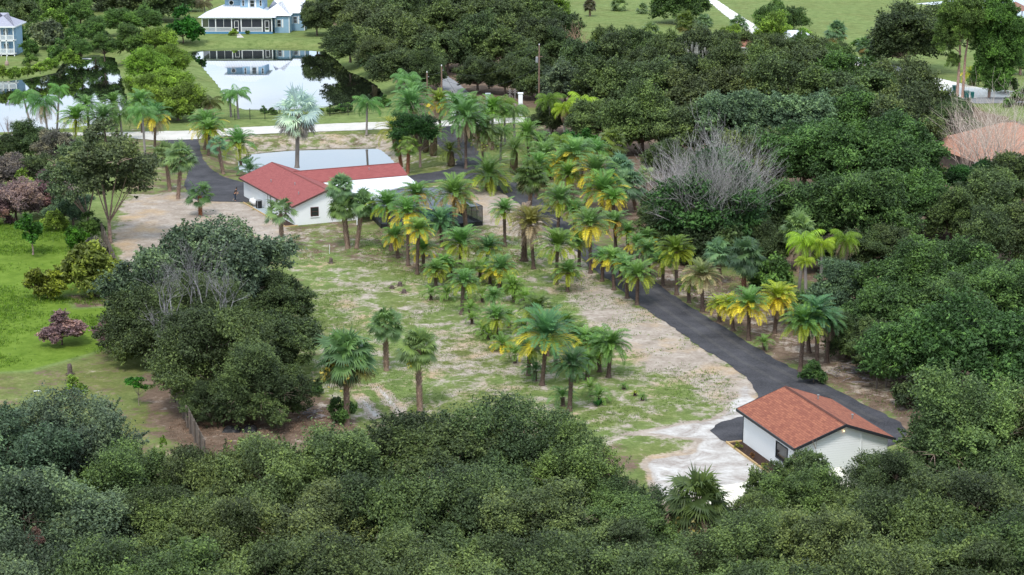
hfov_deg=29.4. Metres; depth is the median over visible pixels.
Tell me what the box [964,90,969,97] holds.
wheelie bin
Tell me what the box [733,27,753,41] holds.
live oak
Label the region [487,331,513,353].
young palm
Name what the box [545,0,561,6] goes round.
live oak
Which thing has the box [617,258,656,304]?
date palm
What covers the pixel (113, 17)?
live oak
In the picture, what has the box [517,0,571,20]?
live oak
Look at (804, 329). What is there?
date palm
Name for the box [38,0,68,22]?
live oak
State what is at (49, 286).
bush
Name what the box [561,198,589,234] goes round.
date palm
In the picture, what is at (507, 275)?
young palm
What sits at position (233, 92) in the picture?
queen palm
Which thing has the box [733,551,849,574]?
live oak
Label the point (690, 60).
live oak
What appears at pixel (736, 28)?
live oak
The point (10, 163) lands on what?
live oak
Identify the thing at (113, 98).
date palm
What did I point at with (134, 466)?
live oak
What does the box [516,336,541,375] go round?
date palm
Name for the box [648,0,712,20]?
live oak
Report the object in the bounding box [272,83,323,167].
bismarck palm
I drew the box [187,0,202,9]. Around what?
live oak
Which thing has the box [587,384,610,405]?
young palm
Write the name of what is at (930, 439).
live oak
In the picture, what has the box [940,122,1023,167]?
pink roofed house
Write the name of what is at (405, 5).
live oak
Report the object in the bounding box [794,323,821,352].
date palm
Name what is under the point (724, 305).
date palm
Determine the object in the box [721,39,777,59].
coral roofed house
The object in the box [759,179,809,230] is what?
live oak
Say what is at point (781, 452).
window
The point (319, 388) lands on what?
bush
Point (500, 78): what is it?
live oak
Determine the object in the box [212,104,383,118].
iron fence
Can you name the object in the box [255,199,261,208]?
air conditioner
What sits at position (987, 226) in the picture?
live oak
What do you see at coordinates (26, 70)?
shrub
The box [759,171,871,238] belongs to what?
live oak
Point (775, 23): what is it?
live oak
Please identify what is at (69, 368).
tree stump
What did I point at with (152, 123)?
date palm
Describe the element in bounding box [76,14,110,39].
live oak
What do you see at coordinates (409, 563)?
live oak
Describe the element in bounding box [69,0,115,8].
live oak
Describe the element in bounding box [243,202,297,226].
planting bed
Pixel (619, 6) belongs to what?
bush
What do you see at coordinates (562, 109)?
queen palm
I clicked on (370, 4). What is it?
live oak
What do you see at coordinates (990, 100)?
road
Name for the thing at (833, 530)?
live oak
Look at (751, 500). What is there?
live oak
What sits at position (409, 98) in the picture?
date palm
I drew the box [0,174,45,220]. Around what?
live oak
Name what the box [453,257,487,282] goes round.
young palm
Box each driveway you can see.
[161,139,248,201]
[409,126,906,446]
[442,76,484,117]
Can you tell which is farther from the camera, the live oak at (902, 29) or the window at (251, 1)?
the window at (251, 1)
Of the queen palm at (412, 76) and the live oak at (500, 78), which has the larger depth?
the live oak at (500, 78)
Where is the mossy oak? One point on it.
(702, 43)
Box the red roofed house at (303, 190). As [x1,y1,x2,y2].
[239,162,414,224]
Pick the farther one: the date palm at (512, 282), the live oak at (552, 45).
the live oak at (552, 45)
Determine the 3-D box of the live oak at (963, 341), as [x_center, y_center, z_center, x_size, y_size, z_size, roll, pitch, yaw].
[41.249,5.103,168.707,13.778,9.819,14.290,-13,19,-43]
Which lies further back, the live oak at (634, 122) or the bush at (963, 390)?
the live oak at (634, 122)
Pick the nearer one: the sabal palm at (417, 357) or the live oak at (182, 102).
the sabal palm at (417, 357)
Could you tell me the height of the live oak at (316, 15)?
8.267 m
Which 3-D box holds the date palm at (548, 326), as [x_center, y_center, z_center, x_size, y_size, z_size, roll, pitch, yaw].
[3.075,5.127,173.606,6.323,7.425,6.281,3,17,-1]
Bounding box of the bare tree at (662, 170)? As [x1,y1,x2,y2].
[635,144,690,198]
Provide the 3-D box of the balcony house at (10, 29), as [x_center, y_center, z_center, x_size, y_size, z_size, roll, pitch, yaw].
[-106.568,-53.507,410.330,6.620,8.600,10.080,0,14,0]
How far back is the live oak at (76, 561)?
114.72 m
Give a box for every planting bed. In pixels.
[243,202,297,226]
[726,440,775,473]
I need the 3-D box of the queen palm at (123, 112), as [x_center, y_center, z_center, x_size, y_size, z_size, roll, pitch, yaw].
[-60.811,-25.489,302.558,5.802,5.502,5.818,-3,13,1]
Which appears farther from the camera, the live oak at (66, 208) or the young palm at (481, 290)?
the live oak at (66, 208)
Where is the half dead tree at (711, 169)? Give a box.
[633,100,794,247]
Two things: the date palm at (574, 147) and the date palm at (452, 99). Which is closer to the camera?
the date palm at (574, 147)
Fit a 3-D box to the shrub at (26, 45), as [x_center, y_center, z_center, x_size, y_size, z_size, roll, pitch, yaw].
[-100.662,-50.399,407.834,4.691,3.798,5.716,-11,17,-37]
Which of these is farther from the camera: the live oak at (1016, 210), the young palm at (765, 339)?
the live oak at (1016, 210)
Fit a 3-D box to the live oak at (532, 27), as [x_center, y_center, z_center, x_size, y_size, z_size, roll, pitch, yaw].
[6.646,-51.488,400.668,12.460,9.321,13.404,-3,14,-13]
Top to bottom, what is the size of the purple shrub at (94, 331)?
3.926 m
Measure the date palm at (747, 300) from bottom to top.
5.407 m
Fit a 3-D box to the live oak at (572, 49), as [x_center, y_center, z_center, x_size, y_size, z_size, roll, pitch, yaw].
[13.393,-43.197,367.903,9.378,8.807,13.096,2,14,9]
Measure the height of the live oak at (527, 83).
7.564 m
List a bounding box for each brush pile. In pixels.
[287,406,325,418]
[827,362,897,382]
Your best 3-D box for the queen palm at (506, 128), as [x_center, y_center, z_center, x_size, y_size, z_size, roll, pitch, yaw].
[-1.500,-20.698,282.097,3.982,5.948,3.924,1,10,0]
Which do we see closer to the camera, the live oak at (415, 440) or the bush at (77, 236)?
the live oak at (415, 440)
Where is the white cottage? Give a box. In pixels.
[736,386,895,472]
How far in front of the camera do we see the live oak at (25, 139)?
283.01 m
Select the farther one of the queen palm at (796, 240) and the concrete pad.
the concrete pad
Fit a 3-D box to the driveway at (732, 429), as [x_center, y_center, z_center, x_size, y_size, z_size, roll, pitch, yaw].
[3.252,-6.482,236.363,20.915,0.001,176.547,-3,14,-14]
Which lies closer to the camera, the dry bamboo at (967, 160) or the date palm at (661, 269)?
the date palm at (661, 269)
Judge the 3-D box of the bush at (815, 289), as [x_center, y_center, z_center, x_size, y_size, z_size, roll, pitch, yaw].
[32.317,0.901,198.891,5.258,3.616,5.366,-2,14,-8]
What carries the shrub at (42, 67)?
on the ground at (662, 446)
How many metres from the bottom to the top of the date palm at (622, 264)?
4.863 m
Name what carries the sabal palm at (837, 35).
on the ground at (662, 446)
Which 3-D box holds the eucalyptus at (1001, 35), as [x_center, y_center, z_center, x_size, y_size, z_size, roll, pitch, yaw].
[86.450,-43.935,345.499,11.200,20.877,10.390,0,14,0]
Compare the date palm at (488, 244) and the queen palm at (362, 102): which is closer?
the date palm at (488, 244)
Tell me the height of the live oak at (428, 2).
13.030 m
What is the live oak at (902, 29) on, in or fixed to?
on the ground at (662, 446)
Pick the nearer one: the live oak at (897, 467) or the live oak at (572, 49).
the live oak at (897, 467)
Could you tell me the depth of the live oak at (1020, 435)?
142.80 m
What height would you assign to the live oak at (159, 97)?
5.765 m
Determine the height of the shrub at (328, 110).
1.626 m
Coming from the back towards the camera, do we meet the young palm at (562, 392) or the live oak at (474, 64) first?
the live oak at (474, 64)
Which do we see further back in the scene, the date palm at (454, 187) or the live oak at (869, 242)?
the date palm at (454, 187)
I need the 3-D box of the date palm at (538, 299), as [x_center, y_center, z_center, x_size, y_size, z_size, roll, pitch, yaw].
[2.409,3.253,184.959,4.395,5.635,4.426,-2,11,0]
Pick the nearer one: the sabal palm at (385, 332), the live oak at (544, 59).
the sabal palm at (385, 332)
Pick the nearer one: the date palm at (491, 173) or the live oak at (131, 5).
the date palm at (491, 173)
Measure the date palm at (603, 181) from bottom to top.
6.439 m
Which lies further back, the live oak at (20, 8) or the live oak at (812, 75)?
the live oak at (20, 8)
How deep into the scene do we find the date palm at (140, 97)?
308.92 m
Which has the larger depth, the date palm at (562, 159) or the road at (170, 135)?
the road at (170, 135)
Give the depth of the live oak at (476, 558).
116.96 m
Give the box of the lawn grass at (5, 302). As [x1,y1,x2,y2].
[0,220,117,366]
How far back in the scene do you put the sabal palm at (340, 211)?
226.81 m
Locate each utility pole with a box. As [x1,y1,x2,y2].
[426,71,428,112]
[441,65,443,118]
[536,44,542,106]
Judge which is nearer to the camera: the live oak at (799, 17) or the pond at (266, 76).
the pond at (266, 76)
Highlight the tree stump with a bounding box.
[66,363,74,375]
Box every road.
[61,117,525,139]
[709,0,1020,97]
[963,97,1023,102]
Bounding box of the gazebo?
[1014,1,1023,21]
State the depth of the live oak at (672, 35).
393.80 m
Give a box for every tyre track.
[442,126,793,387]
[454,129,883,421]
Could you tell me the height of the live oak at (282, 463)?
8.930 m
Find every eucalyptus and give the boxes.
[931,0,983,96]
[961,0,989,97]
[966,0,1023,97]
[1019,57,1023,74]
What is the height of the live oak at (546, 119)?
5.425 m
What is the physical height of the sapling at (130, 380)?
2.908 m
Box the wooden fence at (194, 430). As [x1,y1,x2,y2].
[101,223,205,451]
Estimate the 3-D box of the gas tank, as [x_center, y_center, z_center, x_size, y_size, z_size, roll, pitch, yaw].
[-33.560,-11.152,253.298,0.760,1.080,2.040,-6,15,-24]
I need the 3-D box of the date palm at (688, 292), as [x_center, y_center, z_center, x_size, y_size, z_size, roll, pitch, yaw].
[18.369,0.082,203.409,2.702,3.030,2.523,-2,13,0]
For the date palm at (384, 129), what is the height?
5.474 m
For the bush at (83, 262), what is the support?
on the ground at (662, 446)
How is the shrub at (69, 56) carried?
on the ground at (662, 446)
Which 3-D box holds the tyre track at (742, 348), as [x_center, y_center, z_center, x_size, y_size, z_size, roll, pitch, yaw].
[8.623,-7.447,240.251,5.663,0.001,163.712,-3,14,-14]
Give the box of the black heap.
[222,424,257,432]
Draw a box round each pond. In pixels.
[0,55,128,131]
[189,48,382,109]
[238,148,393,171]
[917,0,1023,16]
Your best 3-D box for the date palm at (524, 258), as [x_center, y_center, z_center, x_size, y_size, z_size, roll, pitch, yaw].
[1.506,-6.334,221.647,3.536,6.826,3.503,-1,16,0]
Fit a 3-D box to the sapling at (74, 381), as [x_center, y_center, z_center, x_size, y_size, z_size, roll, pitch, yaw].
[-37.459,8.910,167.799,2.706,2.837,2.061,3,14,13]
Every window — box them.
[250,0,254,6]
[310,207,318,215]
[775,440,787,461]
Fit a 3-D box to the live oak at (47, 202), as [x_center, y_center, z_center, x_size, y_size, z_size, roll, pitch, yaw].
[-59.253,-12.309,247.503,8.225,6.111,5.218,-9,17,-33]
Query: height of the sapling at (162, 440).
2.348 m
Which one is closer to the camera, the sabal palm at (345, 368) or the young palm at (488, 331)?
the sabal palm at (345, 368)
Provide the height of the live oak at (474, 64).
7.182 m
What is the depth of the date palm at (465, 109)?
277.34 m
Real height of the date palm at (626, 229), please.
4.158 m
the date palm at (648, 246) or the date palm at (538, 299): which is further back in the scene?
the date palm at (648, 246)
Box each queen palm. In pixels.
[8,89,39,124]
[23,93,63,129]
[47,83,69,129]
[107,105,134,133]
[126,102,158,152]
[194,0,212,12]
[200,94,223,113]
[220,84,251,118]
[220,92,235,116]
[351,94,384,134]
[390,68,422,91]
[494,94,517,143]
[494,124,513,162]
[496,103,528,137]
[534,92,566,134]
[549,133,572,151]
[551,101,573,131]
[567,91,597,110]
[785,229,825,293]
[793,255,815,292]
[801,235,838,280]
[826,228,861,261]
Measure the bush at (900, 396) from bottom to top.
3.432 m
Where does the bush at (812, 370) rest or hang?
on the ground at (662, 446)
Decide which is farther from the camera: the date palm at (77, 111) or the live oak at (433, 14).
the live oak at (433, 14)
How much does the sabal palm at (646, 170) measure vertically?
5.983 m
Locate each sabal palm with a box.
[152,140,173,190]
[163,137,199,199]
[185,181,215,215]
[206,135,228,174]
[263,196,298,241]
[311,323,378,425]
[324,172,354,248]
[326,188,356,247]
[347,186,375,248]
[364,303,405,370]
[389,140,406,166]
[394,324,438,411]
[397,136,422,173]
[449,192,473,228]
[511,156,550,206]
[582,0,595,15]
[598,127,628,158]
[603,149,636,207]
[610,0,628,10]
[616,167,647,211]
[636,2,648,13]
[639,165,654,196]
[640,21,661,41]
[660,463,733,563]
[674,8,695,33]
[697,12,713,33]
[701,236,732,283]
[725,236,767,293]
[728,12,750,32]
[779,206,816,272]
[822,18,847,43]
[854,35,871,56]
[864,46,879,63]
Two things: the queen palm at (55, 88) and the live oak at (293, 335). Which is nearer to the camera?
the live oak at (293, 335)
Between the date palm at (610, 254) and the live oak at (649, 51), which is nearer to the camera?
the date palm at (610, 254)
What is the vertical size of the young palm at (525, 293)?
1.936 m
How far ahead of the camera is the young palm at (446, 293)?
204.24 m
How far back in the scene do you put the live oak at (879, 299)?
183.13 m
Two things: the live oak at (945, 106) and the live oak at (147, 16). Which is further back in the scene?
the live oak at (147, 16)
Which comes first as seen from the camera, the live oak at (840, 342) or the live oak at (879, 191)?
the live oak at (840, 342)
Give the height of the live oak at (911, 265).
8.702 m
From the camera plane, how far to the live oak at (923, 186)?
233.55 m
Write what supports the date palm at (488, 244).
on the ground at (662, 446)
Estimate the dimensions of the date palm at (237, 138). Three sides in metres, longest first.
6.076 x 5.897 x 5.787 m
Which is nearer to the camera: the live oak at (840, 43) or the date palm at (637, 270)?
the date palm at (637, 270)
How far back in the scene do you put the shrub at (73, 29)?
432.94 m
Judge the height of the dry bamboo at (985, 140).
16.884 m
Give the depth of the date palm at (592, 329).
181.63 m
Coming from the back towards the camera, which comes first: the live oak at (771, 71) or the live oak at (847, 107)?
the live oak at (771, 71)
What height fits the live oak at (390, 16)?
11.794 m
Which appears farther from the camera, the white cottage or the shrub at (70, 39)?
the shrub at (70, 39)
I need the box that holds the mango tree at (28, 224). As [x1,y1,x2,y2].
[14,212,43,254]
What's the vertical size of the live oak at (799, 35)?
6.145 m
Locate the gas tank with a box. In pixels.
[249,198,255,206]
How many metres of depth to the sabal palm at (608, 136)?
274.93 m
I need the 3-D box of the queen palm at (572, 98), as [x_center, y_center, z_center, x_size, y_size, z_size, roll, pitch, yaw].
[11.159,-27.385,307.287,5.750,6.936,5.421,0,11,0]
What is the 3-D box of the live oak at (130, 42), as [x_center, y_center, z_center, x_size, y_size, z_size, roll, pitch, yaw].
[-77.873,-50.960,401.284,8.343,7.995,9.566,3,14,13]
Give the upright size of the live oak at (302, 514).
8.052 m
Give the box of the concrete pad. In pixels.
[254,206,274,213]
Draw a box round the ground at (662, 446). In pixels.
[0,0,1023,569]
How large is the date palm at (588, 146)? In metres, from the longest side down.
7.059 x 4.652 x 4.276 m
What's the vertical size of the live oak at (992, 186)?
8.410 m
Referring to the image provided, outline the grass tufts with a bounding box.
[299,227,738,439]
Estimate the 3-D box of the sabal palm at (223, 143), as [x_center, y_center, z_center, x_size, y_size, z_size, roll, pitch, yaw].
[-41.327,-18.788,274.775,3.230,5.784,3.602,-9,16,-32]
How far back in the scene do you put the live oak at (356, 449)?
134.50 m
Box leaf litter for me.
[165,225,911,451]
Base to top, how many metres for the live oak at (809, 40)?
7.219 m
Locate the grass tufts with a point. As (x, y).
(437, 301)
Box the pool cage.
[372,187,482,229]
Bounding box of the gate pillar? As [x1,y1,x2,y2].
[518,92,522,113]
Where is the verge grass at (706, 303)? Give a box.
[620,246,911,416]
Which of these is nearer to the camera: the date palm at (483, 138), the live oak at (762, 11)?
the date palm at (483, 138)
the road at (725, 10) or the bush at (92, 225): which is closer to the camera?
the bush at (92, 225)
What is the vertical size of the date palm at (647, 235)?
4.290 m
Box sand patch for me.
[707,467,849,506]
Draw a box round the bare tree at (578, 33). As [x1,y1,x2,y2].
[564,22,588,44]
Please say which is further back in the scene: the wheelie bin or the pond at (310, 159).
the wheelie bin
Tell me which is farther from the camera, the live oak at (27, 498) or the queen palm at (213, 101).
the queen palm at (213, 101)
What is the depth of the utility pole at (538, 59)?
335.55 m
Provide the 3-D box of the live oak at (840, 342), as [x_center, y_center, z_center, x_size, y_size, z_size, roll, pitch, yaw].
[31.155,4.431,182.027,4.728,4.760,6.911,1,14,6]
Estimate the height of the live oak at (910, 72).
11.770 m
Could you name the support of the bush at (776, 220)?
on the ground at (662, 446)
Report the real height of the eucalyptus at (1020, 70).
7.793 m
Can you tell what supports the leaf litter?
on the ground at (662, 446)
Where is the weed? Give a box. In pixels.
[593,398,604,405]
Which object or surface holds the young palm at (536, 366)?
on the ground at (662, 446)
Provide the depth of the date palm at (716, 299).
195.61 m
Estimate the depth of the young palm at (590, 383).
171.02 m
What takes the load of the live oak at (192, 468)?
on the ground at (662, 446)
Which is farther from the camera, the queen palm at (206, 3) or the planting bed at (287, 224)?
the queen palm at (206, 3)
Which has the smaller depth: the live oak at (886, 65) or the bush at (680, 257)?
the bush at (680, 257)
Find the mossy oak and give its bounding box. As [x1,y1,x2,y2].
[667,23,720,66]
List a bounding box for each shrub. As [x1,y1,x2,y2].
[0,64,8,78]
[4,66,21,79]
[17,39,39,55]
[21,62,34,76]
[22,25,30,40]
[22,52,38,64]
[24,8,46,32]
[25,16,65,46]
[32,61,47,72]
[34,308,88,344]
[40,7,68,29]
[42,58,59,69]
[46,37,64,61]
[52,48,85,66]
[63,15,79,38]
[63,33,83,49]
[88,317,109,343]
[228,28,238,34]
[260,105,266,113]
[266,107,278,114]
[326,105,334,113]
[334,104,346,112]
[343,102,352,111]
[378,94,390,106]
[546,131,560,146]
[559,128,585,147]
[581,127,599,142]
[733,441,743,448]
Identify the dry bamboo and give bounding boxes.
[928,67,1023,167]
[938,91,1004,166]
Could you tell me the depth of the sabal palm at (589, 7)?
484.45 m
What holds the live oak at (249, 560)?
on the ground at (662, 446)
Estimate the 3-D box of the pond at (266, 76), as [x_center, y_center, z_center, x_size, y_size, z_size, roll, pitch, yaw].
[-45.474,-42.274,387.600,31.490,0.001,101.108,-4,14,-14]
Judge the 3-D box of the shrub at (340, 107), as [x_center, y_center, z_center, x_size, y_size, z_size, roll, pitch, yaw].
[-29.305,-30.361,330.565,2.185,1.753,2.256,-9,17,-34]
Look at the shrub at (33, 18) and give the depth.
444.12 m
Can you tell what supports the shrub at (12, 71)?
on the ground at (662, 446)
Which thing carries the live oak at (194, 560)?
on the ground at (662, 446)
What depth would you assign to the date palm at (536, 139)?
281.60 m
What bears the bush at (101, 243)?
on the ground at (662, 446)
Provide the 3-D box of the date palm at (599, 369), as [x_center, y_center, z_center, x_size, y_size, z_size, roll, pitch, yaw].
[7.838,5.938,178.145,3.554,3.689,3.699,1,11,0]
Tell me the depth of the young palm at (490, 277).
211.22 m
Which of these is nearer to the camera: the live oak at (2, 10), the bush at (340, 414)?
the bush at (340, 414)
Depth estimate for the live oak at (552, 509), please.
125.33 m
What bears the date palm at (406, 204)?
on the ground at (662, 446)
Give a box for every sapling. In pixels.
[61,373,88,394]
[123,376,150,405]
[159,435,166,448]
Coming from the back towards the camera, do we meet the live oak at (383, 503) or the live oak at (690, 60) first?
the live oak at (690, 60)
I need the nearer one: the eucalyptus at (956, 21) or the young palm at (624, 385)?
the young palm at (624, 385)
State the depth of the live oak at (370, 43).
379.14 m
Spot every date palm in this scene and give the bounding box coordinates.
[55,103,94,138]
[73,93,99,127]
[86,102,119,142]
[99,90,128,135]
[125,88,155,132]
[137,100,171,148]
[188,108,228,149]
[194,117,223,154]
[220,125,257,165]
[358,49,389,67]
[364,189,404,250]
[374,115,414,149]
[381,222,411,257]
[384,85,435,135]
[387,195,431,265]
[390,78,430,106]
[398,180,436,217]
[400,216,435,274]
[407,235,438,271]
[410,120,438,151]
[420,256,449,286]
[422,87,450,131]
[422,205,460,247]
[423,123,449,155]
[429,253,456,279]
[432,172,479,234]
[434,139,464,166]
[436,88,475,149]
[437,224,482,269]
[441,96,491,168]
[445,268,480,314]
[454,91,487,142]
[462,152,515,195]
[467,111,506,166]
[471,233,505,272]
[477,94,510,149]
[480,253,518,287]
[480,303,515,337]
[482,286,505,306]
[487,196,517,246]
[495,136,532,174]
[500,275,527,301]
[508,117,547,159]
[508,205,556,268]
[510,201,537,261]
[512,315,531,344]
[513,302,582,385]
[515,290,556,347]
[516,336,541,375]
[519,151,553,196]
[524,137,560,166]
[530,131,554,163]
[530,226,581,284]
[537,181,583,231]
[538,314,565,355]
[543,146,581,194]
[548,334,567,366]
[550,346,593,411]
[551,159,586,209]
[551,257,584,291]
[553,135,595,195]
[556,310,580,344]
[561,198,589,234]
[563,321,587,352]
[564,226,594,266]
[568,136,597,188]
[568,206,613,273]
[569,324,594,352]
[571,152,620,211]
[578,348,600,380]
[580,168,628,218]
[580,332,615,372]
[585,136,611,161]
[585,325,608,359]
[586,246,617,281]
[588,323,632,377]
[596,185,627,211]
[596,245,628,289]
[599,210,630,246]
[611,253,638,298]
[613,220,637,254]
[615,250,632,279]
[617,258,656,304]
[624,233,647,262]
[634,227,658,264]
[634,237,659,277]
[646,248,679,285]
[653,234,694,294]
[676,274,696,302]
[681,256,723,311]
[705,293,727,321]
[715,291,743,330]
[725,285,771,340]
[756,279,798,333]
[778,301,829,371]
[791,293,841,362]
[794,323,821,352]
[819,307,847,363]
[960,66,979,85]
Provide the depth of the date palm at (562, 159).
258.91 m
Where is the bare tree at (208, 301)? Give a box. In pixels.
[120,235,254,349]
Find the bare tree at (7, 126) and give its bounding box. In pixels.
[2,116,20,133]
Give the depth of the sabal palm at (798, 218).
215.28 m
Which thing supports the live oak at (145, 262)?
on the ground at (662, 446)
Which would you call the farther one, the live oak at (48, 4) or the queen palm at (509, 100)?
the live oak at (48, 4)
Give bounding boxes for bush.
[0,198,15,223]
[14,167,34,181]
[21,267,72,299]
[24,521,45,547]
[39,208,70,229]
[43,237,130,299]
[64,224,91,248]
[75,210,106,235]
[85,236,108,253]
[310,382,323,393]
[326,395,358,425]
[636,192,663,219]
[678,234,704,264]
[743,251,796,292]
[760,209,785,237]
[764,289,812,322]
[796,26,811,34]
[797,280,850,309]
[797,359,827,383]
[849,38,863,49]
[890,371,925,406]
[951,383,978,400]
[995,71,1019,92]
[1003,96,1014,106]
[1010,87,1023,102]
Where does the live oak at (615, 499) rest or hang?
on the ground at (662, 446)
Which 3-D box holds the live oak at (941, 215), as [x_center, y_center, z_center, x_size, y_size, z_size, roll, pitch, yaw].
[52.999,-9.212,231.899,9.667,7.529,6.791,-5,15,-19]
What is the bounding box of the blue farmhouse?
[198,0,306,33]
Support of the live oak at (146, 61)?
on the ground at (662, 446)
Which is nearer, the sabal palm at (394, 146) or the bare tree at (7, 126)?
the sabal palm at (394, 146)
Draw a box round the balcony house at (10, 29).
[0,13,25,55]
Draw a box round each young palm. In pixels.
[234,157,263,174]
[421,284,442,299]
[433,282,458,301]
[443,253,463,276]
[452,283,477,299]
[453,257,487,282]
[458,298,481,319]
[463,311,481,324]
[469,256,490,280]
[471,284,492,302]
[471,321,490,334]
[476,325,499,339]
[477,263,504,284]
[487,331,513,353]
[495,269,523,292]
[500,341,526,363]
[501,305,521,327]
[510,287,532,304]
[520,357,550,381]
[541,166,562,180]
[546,385,578,408]
[564,365,586,382]
[578,377,602,396]
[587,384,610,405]
[618,382,627,389]
[638,392,648,400]
[752,333,774,350]
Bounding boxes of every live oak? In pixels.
[0,0,19,9]
[0,7,14,16]
[0,131,16,156]
[0,151,37,183]
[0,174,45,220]
[0,399,86,490]
[0,458,122,564]
[0,524,75,574]
[1,376,150,487]
[4,0,43,25]
[6,150,61,181]
[9,117,50,156]
[20,524,183,574]
[29,127,75,156]
[29,478,153,562]
[32,168,73,210]
[34,134,111,234]
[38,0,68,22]
[39,190,95,224]
[52,147,66,163]
[55,116,167,243]
[64,0,95,23]
[67,38,92,56]
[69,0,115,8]
[70,431,191,506]
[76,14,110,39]
[86,218,243,336]
[89,31,121,61]
[91,281,187,365]
[93,0,141,11]
[96,532,226,574]
[103,6,140,28]
[113,471,267,563]
[116,21,150,54]
[120,43,173,76]
[121,71,166,94]
[129,88,163,110]
[131,2,163,29]
[133,24,178,50]
[140,298,278,408]
[142,0,189,18]
[143,79,209,120]
[148,65,195,90]
[150,438,285,503]
[155,43,193,69]
[157,210,306,304]
[161,488,291,574]
[176,377,225,428]
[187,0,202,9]
[195,532,305,574]
[208,335,324,433]
[210,428,351,509]
[231,473,379,565]
[249,267,317,318]
[254,308,326,365]
[259,520,406,574]
[275,413,408,512]
[299,0,335,35]
[299,457,470,570]
[314,0,343,3]
[317,21,381,62]
[321,0,352,27]
[335,3,385,34]
[344,0,390,25]
[351,33,397,65]
[352,3,417,52]
[352,521,462,574]
[362,44,414,87]
[363,398,533,495]
[378,0,425,32]
[380,450,544,564]
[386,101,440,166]
[393,11,442,51]
[407,0,468,32]
[408,47,448,89]
[411,27,471,72]
[421,0,463,6]
[421,379,594,493]
[430,525,560,574]
[438,0,492,26]
[446,6,499,66]
[451,54,490,91]
[472,22,537,63]
[475,474,595,561]
[478,514,622,574]
[481,0,538,35]
[482,54,532,94]
[502,43,557,72]
[508,57,543,98]
[514,15,568,46]
[515,414,637,510]
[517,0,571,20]
[523,100,569,133]
[528,513,687,570]
[535,55,585,103]
[541,11,586,39]
[541,24,575,59]
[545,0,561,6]
[552,0,570,13]
[557,37,606,69]
[563,95,617,137]
[565,54,633,101]
[577,470,687,553]
[583,538,698,574]
[586,23,620,45]
[587,75,677,154]
[592,27,635,64]
[600,54,673,102]
[620,24,654,51]
[623,33,668,76]
[630,204,679,250]
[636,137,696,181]
[641,99,732,157]
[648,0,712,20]
[652,51,707,75]
[653,28,688,53]
[662,61,725,108]
[666,497,813,574]
[672,186,748,261]
[679,85,777,151]
[690,555,775,574]
[696,38,747,77]
[701,62,765,94]
[701,486,799,546]
[711,29,743,52]
[712,127,811,184]
[720,23,741,32]
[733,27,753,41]
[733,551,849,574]
[738,459,795,506]
[741,52,821,99]
[743,37,793,84]
[744,31,775,49]
[748,218,792,267]
[751,0,793,29]
[752,9,793,38]
[752,113,853,184]
[753,496,883,574]
[755,462,840,520]
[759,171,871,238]
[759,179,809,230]
[761,87,838,129]
[767,31,792,54]
[780,43,835,83]
[782,440,842,494]
[784,31,821,49]
[785,59,874,99]
[786,5,812,29]
[788,26,806,40]
[790,234,857,270]
[802,468,884,525]
[804,116,929,180]
[807,164,927,237]
[811,256,876,307]
[811,522,933,574]
[815,49,876,80]
[819,37,832,45]
[820,310,858,357]
[825,42,859,68]
[827,84,880,142]
[829,226,894,263]
[830,64,899,94]
[831,274,943,324]
[834,480,995,562]
[837,40,854,64]
[840,444,935,495]
[843,236,960,295]
[844,313,896,373]
[846,106,953,179]
[852,304,979,384]
[855,54,902,90]
[856,76,952,142]
[865,0,966,70]
[865,222,920,262]
[879,52,950,107]
[881,357,1023,505]
[883,162,960,217]
[886,463,1023,552]
[889,284,1023,393]
[894,533,1023,574]
[897,231,1004,270]
[912,268,998,325]
[921,97,983,135]
[921,179,985,240]
[924,503,1023,574]
[935,255,1023,319]
[936,85,974,116]
[943,389,1023,478]
[955,200,1023,260]
[966,162,1023,212]
[989,149,1023,181]
[991,437,1023,536]
[1000,199,1023,250]
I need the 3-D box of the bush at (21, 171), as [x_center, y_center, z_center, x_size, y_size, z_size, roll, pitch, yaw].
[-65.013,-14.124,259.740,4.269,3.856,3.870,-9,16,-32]
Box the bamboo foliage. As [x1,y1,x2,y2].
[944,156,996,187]
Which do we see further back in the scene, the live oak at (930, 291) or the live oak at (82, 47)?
the live oak at (82, 47)
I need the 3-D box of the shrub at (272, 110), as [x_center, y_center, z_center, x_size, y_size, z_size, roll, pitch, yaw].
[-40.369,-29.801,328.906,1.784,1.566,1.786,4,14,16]
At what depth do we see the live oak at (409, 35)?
385.47 m
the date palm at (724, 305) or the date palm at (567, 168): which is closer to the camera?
the date palm at (724, 305)
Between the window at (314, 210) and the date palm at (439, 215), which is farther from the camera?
the window at (314, 210)
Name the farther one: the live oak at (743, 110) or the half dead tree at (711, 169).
the live oak at (743, 110)
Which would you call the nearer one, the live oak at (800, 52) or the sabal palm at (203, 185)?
the sabal palm at (203, 185)
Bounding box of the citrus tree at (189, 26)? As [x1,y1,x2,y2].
[164,3,205,42]
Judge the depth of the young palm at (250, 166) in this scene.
273.70 m
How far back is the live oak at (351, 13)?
414.00 m
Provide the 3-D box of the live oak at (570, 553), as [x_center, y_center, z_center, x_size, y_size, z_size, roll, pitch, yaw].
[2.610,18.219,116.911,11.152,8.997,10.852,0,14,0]
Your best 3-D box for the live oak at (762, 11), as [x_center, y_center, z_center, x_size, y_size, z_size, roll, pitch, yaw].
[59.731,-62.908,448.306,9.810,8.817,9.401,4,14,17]
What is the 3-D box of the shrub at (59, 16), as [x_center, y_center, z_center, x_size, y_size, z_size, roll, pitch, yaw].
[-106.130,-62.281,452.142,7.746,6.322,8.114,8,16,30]
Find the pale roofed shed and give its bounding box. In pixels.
[782,30,813,38]
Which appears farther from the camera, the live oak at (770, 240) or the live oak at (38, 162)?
the live oak at (38, 162)

